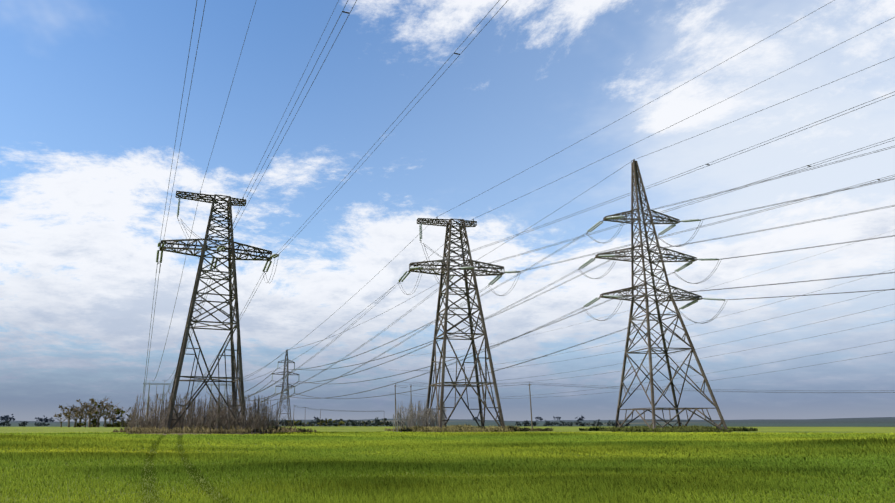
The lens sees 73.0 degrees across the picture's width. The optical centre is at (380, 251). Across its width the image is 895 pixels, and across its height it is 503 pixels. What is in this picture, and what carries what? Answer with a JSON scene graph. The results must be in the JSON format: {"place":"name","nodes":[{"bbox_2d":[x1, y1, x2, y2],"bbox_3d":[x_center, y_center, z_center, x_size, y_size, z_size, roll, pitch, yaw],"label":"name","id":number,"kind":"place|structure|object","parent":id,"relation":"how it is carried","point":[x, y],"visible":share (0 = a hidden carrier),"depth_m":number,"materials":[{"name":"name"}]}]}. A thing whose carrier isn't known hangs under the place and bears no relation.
{"place":"outdoors","nodes":[
{"label":"outdoors","id":0,"kind":"place"},
{"bbox_2d":[0,417,894,502],"bbox_3d":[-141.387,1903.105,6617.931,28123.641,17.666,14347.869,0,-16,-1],"label":"field ground","id":1,"kind":"structure","parent":0,"point":[870,425],"depth_m":261.72,"materials":[{"name":"green plant"}]},
{"bbox_2d":[54,398,119,419],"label":"brown tree leaves","id":2,"kind":"object","parent":1,"relation":"on","point":[68,413],"visible":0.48,"depth_m":290.68,"materials":[{"name":"brown plant"}]},
{"bbox_2d":[144,382,170,417],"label":"portal","id":3,"kind":"object","parent":1,"relation":"on","point":[164,383],"visible":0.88,"depth_m":366.30,"materials":[{"name":"metal"}]},
{"bbox_2d":[124,391,280,433],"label":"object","id":4,"kind":"object","parent":1,"relation":"on","point":[212,413],"visible":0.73,"depth_m":76.33,"materials":[{"name":"brown plant"}]},
{"bbox_2d":[143,432,276,434],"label":"mound","id":5,"kind":"object","parent":1,"relation":"on","point":[206,433],"visible":0.17,"depth_m":72.07,"materials":[{"name":"brown soil"}]},
{"bbox_2d":[123,415,278,433],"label":"brush shrub","id":6,"kind":"object","parent":5,"relation":"on","point":[211,424],"visible":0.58,"depth_m":74.81,"materials":[{"name":"brown plant"}]},
{"bbox_2d":[113,424,316,433],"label":"rough grass","id":7,"kind":"structure","parent":5,"relation":"on","point":[186,429],"depth_m":72.38,"materials":[{"name":"plant"}]},
{"bbox_2d":[160,191,271,433],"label":"pylon","id":8,"kind":"object","parent":1,"relation":"on","point":[231,249],"visible":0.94,"depth_m":82.23,"materials":[{"name":"metal"}]},
{"bbox_2d":[158,11,880,309],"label":"line hardware","id":9,"kind":"object","parent":8,"relation":"attached to","point":[475,267],"visible":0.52,"depth_m":89.47,"materials":[{"name":"metal"}]},
{"bbox_2d":[206,382,231,406],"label":"portal","id":10,"kind":"object","parent":1,"relation":"on","point":[218,387],"visible":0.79,"depth_m":374.86,"materials":[{"name":"metal"}]},
{"bbox_2d":[76,402,386,426],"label":"trees","id":11,"kind":"object","parent":1,"relation":"on","point":[119,423],"visible":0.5,"depth_m":295.61,"materials":[{"name":"plant"}]},
{"bbox_2d":[272,350,298,426],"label":"pylon","id":12,"kind":"object","parent":1,"relation":"on","point":[283,385],"visible":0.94,"depth_m":326.11,"materials":[{"name":"metal"}]},
{"bbox_2d":[0,414,584,421],"bbox_3d":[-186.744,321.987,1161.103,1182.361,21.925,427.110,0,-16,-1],"label":"tree leaves","id":13,"kind":"object","parent":1,"relation":"on","point":[6,417],"visible":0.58,"depth_m":1102.23,"materials":[{"name":"green plant"}]},
{"bbox_2d":[3,396,598,426],"bbox_3d":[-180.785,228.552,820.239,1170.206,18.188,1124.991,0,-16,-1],"label":"trees","id":14,"kind":"object","parent":1,"relation":"on","point":[92,412],"visible":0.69,"depth_m":290.36,"materials":[{"name":"green plant"}]},
{"bbox_2d":[0,417,629,426],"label":"distant tree line","id":15,"kind":"object","parent":1,"relation":"on","point":[348,423],"visible":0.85,"depth_m":431.20,"materials":[{"name":"green plant"}]},
{"bbox_2d":[256,382,532,428],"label":"utility poles","id":16,"kind":"object","parent":1,"relation":"on","point":[411,404],"visible":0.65,"depth_m":144.85,"materials":[{"name":"grey wood"}]},
{"bbox_2d":[295,382,894,411],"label":"pole wires","id":17,"kind":"object","parent":16,"relation":"on","point":[592,387],"visible":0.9,"depth_m":139.70,"materials":[{"name":"grey metal"}]},
{"bbox_2d":[391,400,446,431],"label":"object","id":18,"kind":"object","parent":1,"relation":"on","point":[422,416],"visible":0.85,"depth_m":89.33,"materials":[{"name":"plant"}]},
{"bbox_2d":[0,431,894,502],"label":"wheat blades","id":19,"kind":"object","parent":1,"relation":"on","point":[660,462],"visible":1,"depth_m":26.94,"materials":[{"name":"green plant"}]},
{"bbox_2d":[409,217,504,428],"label":"pylon","id":20,"kind":"object","parent":1,"relation":"on","point":[463,224],"visible":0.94,"depth_m":92.10,"materials":[{"name":"metal"}]},
{"bbox_2d":[595,159,730,432],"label":"pylon","id":21,"kind":"object","parent":1,"relation":"on","point":[635,181],"visible":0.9,"depth_m":93.38,"materials":[{"name":"metal"}]},
{"bbox_2d":[142,0,894,412],"bbox_3d":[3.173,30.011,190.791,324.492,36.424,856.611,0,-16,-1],"label":"conductors","id":22,"kind":"object","parent":21,"relation":"on","point":[542,248],"visible":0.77,"depth_m":87.93,"materials":[{"name":"grey metal"}]},
{"bbox_2d":[156,197,724,392],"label":"insulators","id":23,"kind":"object","parent":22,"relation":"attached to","point":[498,277],"visible":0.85,"depth_m":94.00,"materials":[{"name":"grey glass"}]},
{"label":"mound","id":24,"kind":"object","parent":1,"relation":"on","visible":0},
{"bbox_2d":[385,424,553,431],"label":"rough grass","id":25,"kind":"structure","parent":24,"relation":"on","point":[463,428],"depth_m":83.00,"materials":[{"name":"brown plant"}]},
{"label":"mound","id":26,"kind":"object","parent":1,"relation":"on","visible":0},
{"bbox_2d":[579,425,757,431],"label":"rough grass","id":27,"kind":"structure","parent":26,"relation":"on","point":[683,428],"depth_m":83.80,"materials":[{"name":"plant"}]},
{"bbox_2d":[0,0,894,421],"label":"sky","id":28,"kind":"structure","parent":0,"point":[91,91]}
]}

